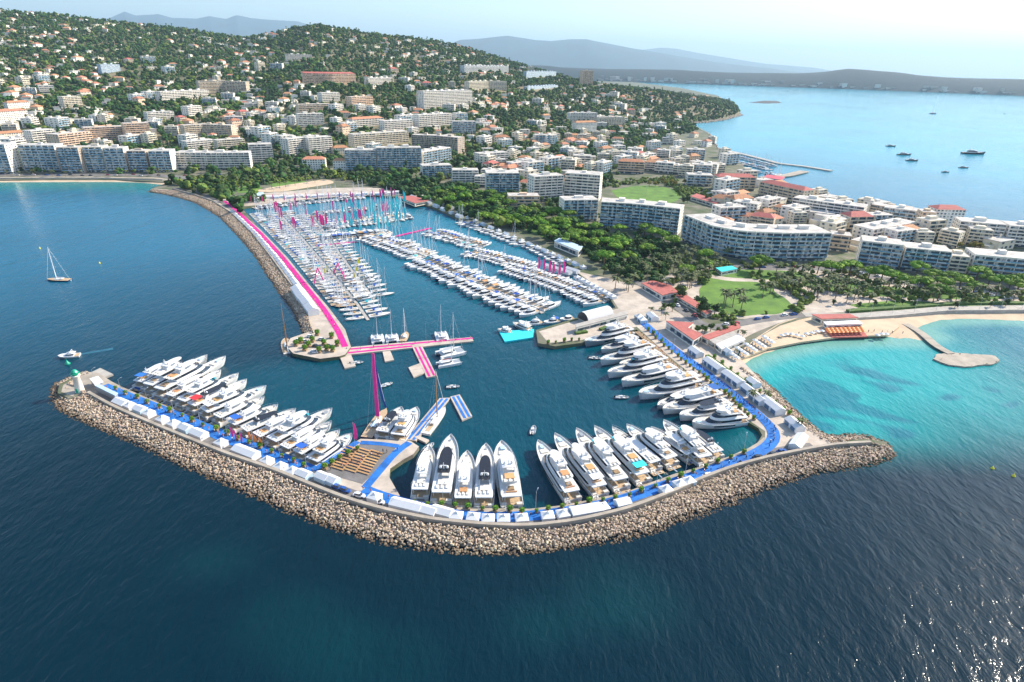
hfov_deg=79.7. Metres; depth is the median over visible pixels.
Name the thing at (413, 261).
motor yacht
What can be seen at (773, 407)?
marquee tent
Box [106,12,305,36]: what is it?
mountains
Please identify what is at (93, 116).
apartment house
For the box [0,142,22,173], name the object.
apartment block
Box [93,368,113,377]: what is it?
floating dock
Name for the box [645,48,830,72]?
mountains
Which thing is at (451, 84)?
apartment house
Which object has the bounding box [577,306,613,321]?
vaulted hall
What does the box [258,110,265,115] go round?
villa
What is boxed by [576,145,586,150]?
villa
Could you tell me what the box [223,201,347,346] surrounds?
magenta carpet
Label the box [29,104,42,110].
villa
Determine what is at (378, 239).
sailing yacht
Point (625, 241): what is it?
umbrella pine
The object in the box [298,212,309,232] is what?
sailing yacht
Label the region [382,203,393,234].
sailing yacht
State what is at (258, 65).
apartment house
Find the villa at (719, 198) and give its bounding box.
[712,194,729,203]
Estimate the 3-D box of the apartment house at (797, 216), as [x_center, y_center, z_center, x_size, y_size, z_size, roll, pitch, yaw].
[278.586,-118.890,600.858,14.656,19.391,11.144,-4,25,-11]
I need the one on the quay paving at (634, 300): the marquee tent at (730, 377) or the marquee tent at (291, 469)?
the marquee tent at (730, 377)
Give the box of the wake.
[81,348,112,354]
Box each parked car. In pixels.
[331,483,340,490]
[339,486,350,493]
[352,491,365,498]
[378,499,384,504]
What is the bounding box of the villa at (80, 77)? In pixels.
[76,75,86,79]
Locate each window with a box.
[555,243,577,255]
[578,316,626,330]
[642,285,660,298]
[663,294,676,299]
[666,324,691,344]
[678,299,704,315]
[691,198,711,205]
[828,325,860,327]
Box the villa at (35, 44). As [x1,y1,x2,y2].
[30,42,42,46]
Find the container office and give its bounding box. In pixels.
[89,376,103,388]
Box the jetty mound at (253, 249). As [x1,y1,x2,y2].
[152,189,313,332]
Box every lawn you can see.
[236,186,261,192]
[268,180,307,186]
[501,205,587,248]
[611,185,680,202]
[697,278,790,315]
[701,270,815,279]
[801,277,1000,298]
[849,301,989,310]
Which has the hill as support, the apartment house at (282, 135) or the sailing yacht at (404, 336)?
the apartment house at (282, 135)
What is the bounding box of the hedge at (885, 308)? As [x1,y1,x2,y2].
[846,301,1023,312]
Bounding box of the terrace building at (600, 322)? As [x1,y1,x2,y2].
[575,311,627,330]
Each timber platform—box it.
[340,355,355,368]
[383,351,393,362]
[408,363,424,377]
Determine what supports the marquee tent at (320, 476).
on the terrace paving at (359, 477)
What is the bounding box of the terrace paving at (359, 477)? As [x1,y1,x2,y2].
[317,444,394,483]
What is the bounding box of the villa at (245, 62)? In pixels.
[237,61,249,66]
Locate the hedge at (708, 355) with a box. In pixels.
[705,354,747,383]
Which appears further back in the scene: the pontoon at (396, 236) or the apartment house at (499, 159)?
the apartment house at (499, 159)
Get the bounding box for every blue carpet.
[95,384,317,470]
[314,441,359,470]
[360,441,399,447]
[361,323,779,521]
[362,441,411,487]
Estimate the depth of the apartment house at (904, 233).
532.77 m
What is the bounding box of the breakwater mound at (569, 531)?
[64,393,888,547]
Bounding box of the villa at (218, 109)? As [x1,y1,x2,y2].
[213,107,225,113]
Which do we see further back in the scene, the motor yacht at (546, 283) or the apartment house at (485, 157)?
the apartment house at (485, 157)
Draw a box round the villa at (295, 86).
[293,82,304,88]
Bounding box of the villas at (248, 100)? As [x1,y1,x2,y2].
[0,9,659,142]
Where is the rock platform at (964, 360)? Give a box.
[933,353,998,367]
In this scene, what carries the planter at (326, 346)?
on the quay paving at (321, 323)
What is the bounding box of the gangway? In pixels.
[415,436,428,443]
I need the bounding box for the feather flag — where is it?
[352,422,356,442]
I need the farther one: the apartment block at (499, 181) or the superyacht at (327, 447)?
the apartment block at (499, 181)
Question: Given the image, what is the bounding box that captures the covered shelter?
[95,384,117,398]
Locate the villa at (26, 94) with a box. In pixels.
[19,93,32,98]
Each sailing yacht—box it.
[47,247,72,281]
[255,202,267,220]
[261,203,276,226]
[263,204,278,228]
[266,213,279,232]
[268,215,281,233]
[270,218,281,235]
[277,225,291,242]
[279,221,294,245]
[281,231,293,247]
[281,307,289,353]
[282,194,294,212]
[283,194,295,214]
[283,228,299,249]
[285,230,298,251]
[287,231,302,253]
[289,233,303,255]
[291,202,305,225]
[291,233,303,257]
[293,238,306,259]
[295,207,308,228]
[295,239,310,262]
[297,232,313,254]
[297,242,311,264]
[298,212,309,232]
[299,248,310,267]
[301,242,315,270]
[302,220,314,236]
[303,249,316,272]
[305,222,317,239]
[305,255,320,275]
[306,223,318,241]
[308,225,320,243]
[308,246,324,268]
[310,225,325,245]
[310,260,325,280]
[312,259,329,283]
[313,223,328,248]
[315,256,334,287]
[316,256,332,277]
[317,234,328,253]
[317,257,334,280]
[317,264,332,289]
[319,229,335,255]
[320,268,338,292]
[321,207,334,226]
[322,263,340,287]
[324,237,339,258]
[325,209,338,231]
[325,274,341,299]
[326,241,342,261]
[327,277,340,302]
[328,242,344,267]
[330,279,350,306]
[331,247,345,269]
[331,275,349,299]
[333,198,337,223]
[333,278,352,302]
[334,227,348,242]
[335,282,355,307]
[336,225,351,246]
[336,251,352,275]
[338,228,353,248]
[339,285,358,311]
[340,231,353,251]
[342,233,357,254]
[343,207,349,227]
[343,294,361,315]
[344,237,359,257]
[345,261,363,283]
[345,295,364,320]
[346,241,362,260]
[346,267,363,290]
[347,264,363,288]
[350,265,367,292]
[351,239,368,266]
[353,244,371,270]
[353,265,372,296]
[356,247,373,273]
[358,248,376,276]
[359,277,378,304]
[360,198,367,220]
[360,202,366,225]
[361,353,386,438]
[362,281,381,308]
[365,204,372,225]
[365,279,387,313]
[367,258,386,288]
[368,284,390,317]
[371,224,383,246]
[371,267,386,292]
[376,201,386,233]
[376,268,393,296]
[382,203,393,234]
[384,218,397,240]
[389,220,400,241]
[391,220,401,244]
[399,308,408,342]
[402,225,419,247]
[406,234,421,259]
[409,228,422,250]
[412,226,426,251]
[416,231,430,253]
[419,232,435,254]
[420,369,445,435]
[423,233,437,256]
[432,218,441,238]
[458,206,468,225]
[464,232,472,257]
[467,247,485,279]
[473,254,486,282]
[518,261,537,301]
[522,266,541,303]
[534,277,550,308]
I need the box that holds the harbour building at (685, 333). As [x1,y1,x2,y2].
[665,321,702,345]
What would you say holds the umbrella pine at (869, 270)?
on the ground at (690, 207)
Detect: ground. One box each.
[0,81,1023,477]
[663,264,1022,318]
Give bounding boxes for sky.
[0,0,1023,77]
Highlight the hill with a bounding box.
[0,12,738,155]
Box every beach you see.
[0,180,163,184]
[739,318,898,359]
[909,313,1023,327]
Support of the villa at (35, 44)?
on the hill
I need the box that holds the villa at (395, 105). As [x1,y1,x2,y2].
[388,103,401,109]
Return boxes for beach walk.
[739,319,789,337]
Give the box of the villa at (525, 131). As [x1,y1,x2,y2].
[514,128,529,133]
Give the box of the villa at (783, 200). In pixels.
[775,194,786,203]
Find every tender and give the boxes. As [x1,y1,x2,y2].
[349,361,362,363]
[380,382,392,387]
[421,442,433,451]
[445,385,459,388]
[529,425,535,434]
[588,356,599,358]
[614,395,628,398]
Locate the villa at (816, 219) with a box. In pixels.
[809,210,836,224]
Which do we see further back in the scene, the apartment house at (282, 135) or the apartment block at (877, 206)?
the apartment house at (282, 135)
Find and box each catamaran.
[371,309,384,344]
[385,313,398,343]
[435,305,448,340]
[435,315,466,359]
[436,340,461,368]
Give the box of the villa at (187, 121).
[181,118,193,123]
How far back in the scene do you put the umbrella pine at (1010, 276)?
429.87 m
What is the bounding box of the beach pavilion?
[701,323,740,345]
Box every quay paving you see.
[61,372,313,474]
[158,189,350,358]
[313,439,418,495]
[417,437,764,511]
[539,272,830,447]
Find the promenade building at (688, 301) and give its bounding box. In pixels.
[675,295,712,317]
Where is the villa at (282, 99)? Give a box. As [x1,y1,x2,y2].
[276,97,289,104]
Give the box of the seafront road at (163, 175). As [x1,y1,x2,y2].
[0,174,226,179]
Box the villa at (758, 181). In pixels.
[755,176,773,187]
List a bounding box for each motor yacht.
[58,349,80,358]
[258,219,273,223]
[275,235,290,241]
[307,272,322,277]
[322,289,335,296]
[328,288,346,295]
[329,231,338,240]
[335,230,343,240]
[339,272,356,279]
[341,276,360,282]
[342,231,350,239]
[344,281,359,286]
[348,257,364,263]
[349,231,356,238]
[353,229,362,238]
[356,235,371,241]
[356,292,376,300]
[360,228,367,235]
[361,273,380,280]
[362,236,375,242]
[364,229,375,236]
[364,277,381,284]
[365,238,375,243]
[369,239,382,245]
[371,228,380,235]
[374,239,387,248]
[377,241,392,249]
[381,234,395,240]
[382,242,393,250]
[384,245,396,251]
[387,245,401,252]
[393,247,406,255]
[395,239,410,245]
[397,248,415,257]
[399,241,415,246]
[400,250,418,258]
[404,256,422,266]
[406,242,420,249]
[406,259,427,268]
[409,259,432,270]
[417,262,433,271]
[422,264,437,272]
[425,253,445,262]
[426,267,441,274]
[430,256,449,262]
[430,268,448,279]
[430,269,446,275]
[434,257,452,264]
[435,271,456,281]
[437,234,447,240]
[438,259,455,267]
[438,272,459,283]
[441,260,460,268]
[444,237,457,242]
[446,263,462,270]
[446,275,463,284]
[447,275,466,288]
[449,263,469,272]
[457,279,473,288]
[458,268,477,275]
[460,221,471,226]
[460,240,472,247]
[460,282,476,291]
[463,269,482,278]
[463,284,485,293]
[466,284,485,296]
[467,244,480,249]
[469,224,479,229]
[469,252,477,258]
[472,287,493,298]
[476,274,496,283]
[480,227,489,233]
[480,242,491,246]
[480,279,499,286]
[481,255,489,261]
[482,289,498,299]
[483,292,501,303]
[484,230,494,234]
[485,280,503,287]
[488,292,507,305]
[491,251,502,256]
[491,282,509,290]
[492,233,502,238]
[495,258,506,265]
[495,284,515,292]
[495,295,514,307]
[497,233,507,239]
[497,264,511,273]
[500,236,510,241]
[500,285,519,294]
[500,297,520,310]
[502,267,513,274]
[505,238,515,242]
[505,267,516,275]
[506,288,524,296]
[508,301,524,311]
[509,268,520,276]
[513,241,524,246]
[513,269,526,277]
[513,290,529,298]
[514,304,529,314]
[516,258,526,263]
[516,271,529,279]
[518,272,531,280]
[519,305,539,317]
[523,273,535,281]
[524,261,535,265]
[527,317,543,325]
[528,263,537,266]
[528,295,548,306]
[530,246,541,252]
[532,269,544,274]
[532,276,544,284]
[537,278,549,285]
[538,250,548,256]
[539,299,560,311]
[540,278,552,286]
[541,271,551,277]
[543,279,555,288]
[544,315,560,324]
[545,256,556,261]
[547,282,560,289]
[548,274,561,279]
[551,282,563,291]
[552,258,566,265]
[552,285,566,292]
[556,276,569,282]
[560,286,575,294]
[560,314,573,321]
[562,287,576,297]
[564,278,577,285]
[566,290,580,298]
[568,280,578,286]
[570,291,584,300]
[572,281,583,288]
[573,291,586,301]
[575,292,594,303]
[580,296,598,304]
[583,295,602,306]
[896,152,911,154]
[961,148,984,153]
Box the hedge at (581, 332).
[574,330,587,334]
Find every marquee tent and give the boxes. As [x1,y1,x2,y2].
[111,397,129,407]
[122,401,136,410]
[131,404,147,415]
[141,409,156,418]
[155,415,169,424]
[166,419,180,429]
[177,423,193,434]
[188,427,209,440]
[212,438,228,448]
[230,443,261,459]
[259,455,274,465]
[273,461,288,470]
[285,466,296,474]
[290,284,304,294]
[294,290,307,301]
[294,468,312,479]
[298,295,313,307]
[303,301,319,315]
[313,470,327,484]
[325,473,340,486]
[366,491,382,504]
[388,496,423,513]
[419,503,436,516]
[431,504,453,517]
[449,510,463,519]
[466,512,479,520]
[481,513,494,521]
[497,513,509,522]
[515,513,528,522]
[540,510,554,521]
[545,263,555,270]
[555,508,570,519]
[561,267,572,274]
[566,266,579,273]
[568,502,603,517]
[571,261,578,266]
[579,264,586,269]
[582,279,589,284]
[601,501,610,510]
[608,294,616,299]
[613,496,631,507]
[634,313,647,323]
[646,311,658,321]
[658,484,673,492]
[671,476,696,487]
[687,345,703,357]
[702,356,725,373]
[720,369,745,387]
[722,345,733,355]
[739,382,754,394]
[745,376,761,387]
[748,392,765,405]
[761,394,785,415]
[783,415,805,432]
[788,432,808,449]
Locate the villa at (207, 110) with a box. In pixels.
[202,109,212,112]
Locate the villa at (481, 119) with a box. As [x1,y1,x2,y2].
[476,118,486,121]
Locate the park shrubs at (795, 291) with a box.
[193,171,1023,320]
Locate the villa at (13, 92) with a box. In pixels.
[2,90,18,97]
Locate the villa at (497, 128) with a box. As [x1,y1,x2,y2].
[490,126,502,132]
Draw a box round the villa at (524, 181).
[519,179,527,188]
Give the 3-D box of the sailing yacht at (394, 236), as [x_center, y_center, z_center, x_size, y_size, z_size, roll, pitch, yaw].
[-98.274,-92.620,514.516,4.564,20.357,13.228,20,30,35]
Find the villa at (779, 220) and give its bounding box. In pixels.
[771,213,783,223]
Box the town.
[597,76,1015,93]
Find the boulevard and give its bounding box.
[641,254,1023,290]
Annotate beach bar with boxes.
[823,320,862,328]
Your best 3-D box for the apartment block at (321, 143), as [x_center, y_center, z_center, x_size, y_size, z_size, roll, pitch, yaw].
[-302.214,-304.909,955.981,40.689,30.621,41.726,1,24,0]
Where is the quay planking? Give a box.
[634,331,746,422]
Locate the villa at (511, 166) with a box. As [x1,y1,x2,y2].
[500,164,521,169]
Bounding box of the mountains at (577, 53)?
[454,36,800,72]
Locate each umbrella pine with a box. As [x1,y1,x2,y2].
[434,189,443,193]
[442,195,456,201]
[453,185,465,190]
[455,201,467,206]
[458,191,471,197]
[469,201,482,208]
[475,211,489,221]
[483,188,497,193]
[485,197,498,205]
[487,212,499,223]
[491,194,504,197]
[492,208,508,213]
[502,198,517,202]
[502,213,510,224]
[505,217,519,228]
[510,213,521,218]
[519,207,531,212]
[519,216,532,227]
[532,215,542,220]
[533,218,549,224]
[537,223,552,237]
[538,212,547,218]
[541,228,559,240]
[545,207,557,212]
[550,223,559,227]
[551,206,561,212]
[551,216,562,222]
[553,217,571,223]
[558,222,570,229]
[560,209,576,215]
[562,231,579,241]
[573,228,586,234]
[576,222,588,227]
[578,237,588,243]
[584,237,600,245]
[590,221,603,227]
[590,229,604,237]
[596,249,615,264]
[599,236,616,245]
[607,242,622,248]
[611,234,626,238]
[612,223,627,229]
[616,237,632,249]
[621,250,638,257]
[638,222,654,234]
[638,243,656,256]
[644,226,660,235]
[656,229,670,237]
[662,234,681,247]
[678,264,695,271]
[697,248,713,258]
[699,259,714,271]
[748,254,774,268]
[811,261,829,273]
[822,260,844,272]
[840,259,863,275]
[864,266,875,277]
[873,264,895,278]
[882,269,900,285]
[896,272,915,287]
[900,279,918,283]
[909,260,931,275]
[914,275,934,291]
[921,268,948,276]
[926,283,956,300]
[935,276,955,285]
[945,270,960,277]
[953,273,974,287]
[965,280,987,291]
[966,265,992,280]
[977,272,994,284]
[993,274,1011,287]
[1004,278,1023,293]
[1005,274,1021,288]
[1015,273,1023,279]
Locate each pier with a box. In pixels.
[732,151,832,170]
[758,170,808,177]
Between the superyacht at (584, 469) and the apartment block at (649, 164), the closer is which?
the superyacht at (584, 469)
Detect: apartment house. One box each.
[0,122,19,130]
[0,136,26,145]
[7,85,20,91]
[14,75,29,85]
[20,116,39,127]
[21,86,36,94]
[32,73,50,82]
[37,84,54,92]
[43,116,51,125]
[44,67,53,72]
[48,116,70,129]
[74,117,93,128]
[76,90,90,93]
[88,113,97,121]
[91,137,105,142]
[96,113,109,122]
[98,139,112,144]
[111,76,124,81]
[118,133,141,145]
[123,58,133,63]
[124,116,140,121]
[127,92,144,100]
[132,96,144,104]
[140,55,155,63]
[140,131,157,143]
[141,90,155,99]
[145,120,159,127]
[147,117,161,124]
[161,65,174,73]
[164,124,178,136]
[174,115,186,123]
[177,133,197,144]
[202,96,216,105]
[212,75,220,80]
[221,92,234,99]
[224,114,243,125]
[226,118,241,128]
[229,135,240,137]
[235,109,248,117]
[244,102,256,109]
[244,119,254,125]
[245,111,258,117]
[250,124,270,138]
[254,61,264,70]
[254,100,262,107]
[261,131,277,144]
[263,113,274,120]
[265,100,278,106]
[266,106,278,112]
[269,62,283,70]
[272,123,284,131]
[274,133,293,145]
[287,114,295,124]
[300,90,310,96]
[328,103,343,110]
[330,116,341,125]
[331,145,348,154]
[335,124,349,134]
[338,111,350,117]
[338,121,356,131]
[353,103,366,111]
[365,142,380,147]
[366,105,380,112]
[387,67,398,73]
[394,113,410,118]
[396,106,406,112]
[399,76,409,82]
[405,84,414,91]
[406,126,418,133]
[421,81,431,88]
[442,103,455,111]
[448,81,454,87]
[452,111,467,120]
[457,103,468,108]
[474,173,484,186]
[476,134,491,144]
[479,153,495,162]
[481,167,495,173]
[482,160,498,168]
[493,135,509,141]
[496,157,505,162]
[497,137,511,147]
[497,163,507,168]
[506,160,521,165]
[507,148,517,158]
[508,145,522,149]
[512,131,522,141]
[517,155,530,158]
[517,157,535,160]
[520,167,538,178]
[521,159,543,172]
[526,146,540,151]
[527,119,538,125]
[530,150,542,159]
[532,97,543,104]
[533,133,550,142]
[533,142,543,148]
[537,124,545,131]
[538,119,546,125]
[539,155,562,169]
[540,114,550,119]
[542,143,549,148]
[545,133,557,144]
[551,131,559,140]
[558,142,568,146]
[560,146,574,153]
[561,157,576,169]
[563,137,575,141]
[564,132,571,137]
[568,149,583,156]
[573,153,590,163]
[573,157,581,164]
[576,140,589,145]
[577,133,586,138]
[584,160,597,170]
[586,137,596,140]
[592,130,599,136]
[593,140,607,147]
[594,159,612,173]
[596,145,612,151]
[597,121,606,126]
[597,134,605,140]
[597,152,609,159]
[601,130,610,137]
[607,149,622,159]
[609,91,619,97]
[610,144,625,149]
[611,137,623,141]
[612,141,622,144]
[613,154,632,167]
[614,102,626,111]
[621,149,638,158]
[627,108,634,114]
[627,146,642,150]
[636,154,649,166]
[641,152,656,155]
[646,139,660,150]
[649,156,658,159]
[654,121,665,126]
[654,160,674,173]
[656,125,665,130]
[656,148,670,157]
[662,136,673,144]
[666,132,678,139]
[669,145,682,152]
[669,156,685,163]
[670,149,682,156]
[673,139,685,146]
[673,163,679,173]
[678,154,689,162]
[678,163,693,176]
[685,147,705,160]
[687,153,700,160]
[689,160,704,164]
[692,162,712,172]
[700,139,711,146]
[700,161,719,174]
[708,135,716,143]
[711,202,746,221]
[713,176,740,189]
[715,189,738,194]
[717,147,730,156]
[717,162,725,172]
[718,151,739,165]
[723,194,753,203]
[736,167,757,177]
[737,189,750,194]
[739,212,752,222]
[749,212,775,223]
[755,195,780,208]
[773,204,785,214]
[779,203,810,221]
[786,209,807,223]
[811,187,827,195]
[819,217,846,231]
[822,214,848,228]
[823,215,847,230]
[831,196,853,201]
[839,211,874,231]
[856,196,875,202]
[863,199,890,211]
[867,211,893,220]
[883,204,918,220]
[883,225,916,241]
[902,224,919,228]
[912,228,935,243]
[915,215,947,238]
[936,227,965,247]
[962,225,993,244]
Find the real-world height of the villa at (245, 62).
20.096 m
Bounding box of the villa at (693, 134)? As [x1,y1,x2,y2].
[689,132,698,137]
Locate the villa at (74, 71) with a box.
[67,69,79,74]
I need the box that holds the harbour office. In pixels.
[397,196,428,206]
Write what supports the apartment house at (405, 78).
on the hill
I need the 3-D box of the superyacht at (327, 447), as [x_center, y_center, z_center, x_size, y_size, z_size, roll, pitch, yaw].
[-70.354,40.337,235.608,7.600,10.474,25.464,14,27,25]
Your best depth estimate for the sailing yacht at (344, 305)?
379.36 m
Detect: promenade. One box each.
[0,176,167,179]
[223,188,401,205]
[801,305,1023,316]
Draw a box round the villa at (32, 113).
[27,109,43,116]
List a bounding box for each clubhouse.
[642,280,676,300]
[690,193,718,206]
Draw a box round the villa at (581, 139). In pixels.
[575,138,587,141]
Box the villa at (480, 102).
[473,100,484,103]
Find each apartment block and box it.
[0,108,28,124]
[0,130,22,136]
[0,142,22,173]
[2,100,29,108]
[17,142,62,171]
[22,128,55,142]
[45,130,92,145]
[56,145,87,172]
[57,95,82,108]
[81,124,122,140]
[81,143,107,171]
[96,63,120,73]
[102,144,130,171]
[121,121,149,134]
[126,148,150,171]
[143,110,174,119]
[147,148,178,171]
[155,88,208,102]
[175,149,252,169]
[179,122,237,136]
[181,104,202,116]
[181,137,213,149]
[196,79,249,93]
[212,137,244,150]
[247,141,273,163]
[280,135,305,156]
[285,53,311,61]
[295,102,328,112]
[295,111,323,127]
[302,71,355,83]
[302,156,326,169]
[304,135,332,155]
[317,91,339,102]
[333,158,345,170]
[344,147,376,170]
[346,94,372,108]
[347,116,383,127]
[348,130,408,147]
[364,76,393,84]
[376,144,421,170]
[378,118,412,130]
[411,133,464,153]
[413,112,451,127]
[416,89,471,109]
[420,162,451,178]
[421,146,450,163]
[451,120,475,133]
[452,167,478,182]
[460,64,508,72]
[464,80,506,90]
[474,150,508,161]
[485,170,519,192]
[507,192,539,208]
[523,70,555,77]
[523,84,557,89]
[527,171,563,200]
[559,195,598,220]
[564,170,602,199]
[567,111,596,121]
[572,120,596,131]
[579,70,593,85]
[595,115,623,125]
[599,197,683,234]
[617,158,644,173]
[644,159,668,170]
[681,213,831,260]
[685,171,712,185]
[712,173,756,190]
[733,198,760,212]
[758,180,813,202]
[792,195,867,213]
[829,229,851,252]
[851,218,915,238]
[855,235,903,269]
[869,202,911,211]
[898,241,951,271]
[914,208,936,220]
[927,204,965,227]
[947,249,970,273]
[951,216,1006,240]
[964,247,1023,279]
[1001,220,1023,247]
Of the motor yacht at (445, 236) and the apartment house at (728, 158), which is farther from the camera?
the apartment house at (728, 158)
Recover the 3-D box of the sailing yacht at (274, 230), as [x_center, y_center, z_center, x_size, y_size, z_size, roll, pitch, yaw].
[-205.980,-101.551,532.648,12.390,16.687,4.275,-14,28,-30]
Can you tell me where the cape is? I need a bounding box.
[528,65,1023,95]
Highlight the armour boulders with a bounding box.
[46,114,997,556]
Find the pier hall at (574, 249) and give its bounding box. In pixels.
[554,238,582,256]
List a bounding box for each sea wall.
[86,391,871,529]
[172,188,292,285]
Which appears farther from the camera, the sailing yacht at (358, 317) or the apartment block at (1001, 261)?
the apartment block at (1001, 261)
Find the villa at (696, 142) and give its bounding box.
[691,140,701,144]
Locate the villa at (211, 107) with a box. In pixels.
[206,104,218,108]
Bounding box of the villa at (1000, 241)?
[976,234,1017,249]
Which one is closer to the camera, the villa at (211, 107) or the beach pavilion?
the beach pavilion
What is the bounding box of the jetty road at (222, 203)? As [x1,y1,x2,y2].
[171,188,303,288]
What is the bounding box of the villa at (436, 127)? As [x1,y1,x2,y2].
[426,124,440,129]
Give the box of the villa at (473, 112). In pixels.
[468,110,477,116]
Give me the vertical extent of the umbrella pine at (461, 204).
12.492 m
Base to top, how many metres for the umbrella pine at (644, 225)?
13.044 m
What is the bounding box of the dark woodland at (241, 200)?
[0,8,739,226]
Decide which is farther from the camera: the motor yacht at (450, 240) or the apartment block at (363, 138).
the apartment block at (363, 138)
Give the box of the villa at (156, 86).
[153,85,164,88]
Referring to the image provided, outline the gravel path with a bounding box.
[258,180,333,191]
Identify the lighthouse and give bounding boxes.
[70,369,84,393]
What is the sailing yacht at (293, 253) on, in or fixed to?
on the sea
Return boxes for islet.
[749,101,780,103]
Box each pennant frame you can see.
[314,267,323,283]
[333,263,344,278]
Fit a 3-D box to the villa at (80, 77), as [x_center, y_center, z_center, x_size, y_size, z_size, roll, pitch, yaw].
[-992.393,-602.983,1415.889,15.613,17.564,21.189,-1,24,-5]
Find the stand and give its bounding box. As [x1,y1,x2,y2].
[715,266,736,275]
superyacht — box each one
[129,361,177,391]
[138,355,206,396]
[149,355,225,401]
[161,369,220,405]
[172,373,238,411]
[182,378,246,415]
[194,385,266,421]
[208,395,263,427]
[224,403,277,433]
[239,408,295,438]
[251,411,308,444]
[264,408,331,450]
[278,421,331,455]
[291,428,339,460]
[305,433,351,465]
[374,406,403,439]
[389,407,419,440]
[410,443,434,500]
[430,434,458,504]
[453,450,474,506]
[474,443,494,511]
[494,440,523,511]
[498,326,512,332]
[513,320,532,330]
[536,439,581,504]
[554,432,608,498]
[576,427,630,493]
[584,320,636,346]
[594,425,651,487]
[600,336,657,364]
[601,331,636,352]
[607,347,669,377]
[612,426,664,477]
[619,347,661,364]
[621,359,677,386]
[626,424,680,471]
[638,367,706,398]
[651,426,695,464]
[657,388,689,408]
[663,383,726,414]
[663,419,713,466]
[679,394,732,420]
[691,427,724,459]
[692,403,749,428]
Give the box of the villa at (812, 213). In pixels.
[807,208,835,220]
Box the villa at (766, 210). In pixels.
[754,207,776,213]
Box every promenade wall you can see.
[0,177,162,179]
[857,309,1023,319]
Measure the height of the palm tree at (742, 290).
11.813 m
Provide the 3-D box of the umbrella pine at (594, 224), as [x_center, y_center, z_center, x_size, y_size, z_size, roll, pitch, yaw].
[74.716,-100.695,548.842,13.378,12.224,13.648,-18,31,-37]
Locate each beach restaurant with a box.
[709,331,737,349]
[715,333,745,353]
[811,314,858,324]
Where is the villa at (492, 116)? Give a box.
[483,114,494,118]
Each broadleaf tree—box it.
[601,264,607,274]
[626,264,634,271]
[632,256,639,263]
[694,325,701,331]
[702,325,707,333]
[707,323,715,330]
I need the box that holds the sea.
[0,75,1023,681]
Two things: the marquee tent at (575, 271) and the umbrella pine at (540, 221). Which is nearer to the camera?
the marquee tent at (575, 271)
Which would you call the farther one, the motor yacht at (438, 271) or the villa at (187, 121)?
the villa at (187, 121)
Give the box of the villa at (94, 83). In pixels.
[90,82,99,86]
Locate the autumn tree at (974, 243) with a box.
[971,241,978,247]
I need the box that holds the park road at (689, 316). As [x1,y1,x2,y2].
[629,277,805,328]
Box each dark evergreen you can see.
[603,225,610,231]
[610,267,618,274]
[633,238,640,244]
[637,227,643,235]
[650,251,656,257]
[676,284,687,295]
[694,295,711,315]
[712,303,720,313]
[1004,298,1010,305]
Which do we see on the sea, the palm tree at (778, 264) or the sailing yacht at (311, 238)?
the sailing yacht at (311, 238)
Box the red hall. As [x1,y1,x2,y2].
[764,175,784,180]
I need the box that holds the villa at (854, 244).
[848,237,859,251]
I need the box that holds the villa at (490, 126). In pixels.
[485,124,496,128]
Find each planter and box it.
[167,406,172,412]
[189,416,194,422]
[213,424,218,431]
[223,428,229,435]
[256,442,262,448]
[293,339,298,346]
[298,337,303,343]
[301,344,307,350]
[305,340,310,347]
[309,335,314,342]
[314,329,319,335]
[316,346,321,352]
[321,338,326,345]
[321,462,327,469]
[324,344,329,350]
[328,331,333,338]
[328,458,334,465]
[329,345,334,351]
[334,339,339,346]
[336,454,341,460]
[344,448,350,455]
[452,501,457,508]
[464,501,471,510]
[492,504,497,512]
[506,504,512,512]
[519,506,524,512]
[545,504,550,510]
[586,496,592,502]
[638,486,644,493]
[678,471,684,478]
[715,457,720,463]
[737,403,742,409]
[741,448,747,454]
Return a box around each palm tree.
[610,275,621,287]
[614,265,624,276]
[623,278,633,291]
[629,272,639,287]
[642,264,652,280]
[647,257,657,266]
[655,274,667,280]
[668,259,680,271]
[669,246,680,253]
[670,271,681,285]
[676,274,687,285]
[679,244,688,250]
[679,267,689,281]
[686,272,698,287]
[687,275,696,288]
[689,259,698,264]
[709,252,719,260]
[715,256,726,264]
[719,292,733,307]
[720,287,732,303]
[723,248,732,258]
[730,290,740,306]
[735,288,747,303]
[737,295,748,309]
[748,388,758,396]
[757,277,766,287]
[759,284,769,297]
[761,389,772,395]
[766,281,776,294]
[772,261,782,270]
[774,272,786,282]
[781,278,791,291]
[786,280,798,294]
[787,266,798,275]
[794,276,806,286]
[797,416,808,424]
[801,272,809,282]
[803,265,812,271]
[809,277,819,290]
[813,285,825,300]
[824,270,833,277]
[824,282,834,294]
[827,274,838,287]
[831,279,841,291]
[832,283,842,298]
[833,276,844,283]
[843,291,852,302]
[845,279,857,289]
[849,287,860,301]
[852,278,861,287]
[853,267,864,276]
[854,291,864,301]
[861,281,872,296]
[866,291,877,303]
[871,285,882,292]
[874,277,882,284]
[879,280,890,291]
[882,289,894,302]
[891,283,902,292]
[896,288,910,302]
[898,280,910,288]
[907,284,918,294]
[918,289,930,300]
[930,286,943,301]
[955,288,964,299]
[961,286,973,298]
[975,285,984,296]
[977,283,989,296]
[987,286,997,298]
[993,284,1005,296]
[1004,290,1016,298]
[1009,289,1020,300]
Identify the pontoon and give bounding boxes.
[278,213,369,320]
[308,214,374,299]
[317,228,430,245]
[347,337,473,355]
[407,398,449,441]
[413,347,436,378]
[450,394,471,421]
[499,329,533,342]
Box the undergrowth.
[379,172,681,282]
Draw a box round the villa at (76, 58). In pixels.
[70,56,83,61]
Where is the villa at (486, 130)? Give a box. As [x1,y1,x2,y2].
[479,128,490,133]
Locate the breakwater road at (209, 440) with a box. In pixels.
[96,393,818,531]
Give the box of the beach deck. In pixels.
[825,328,867,337]
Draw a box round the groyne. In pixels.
[903,323,954,353]

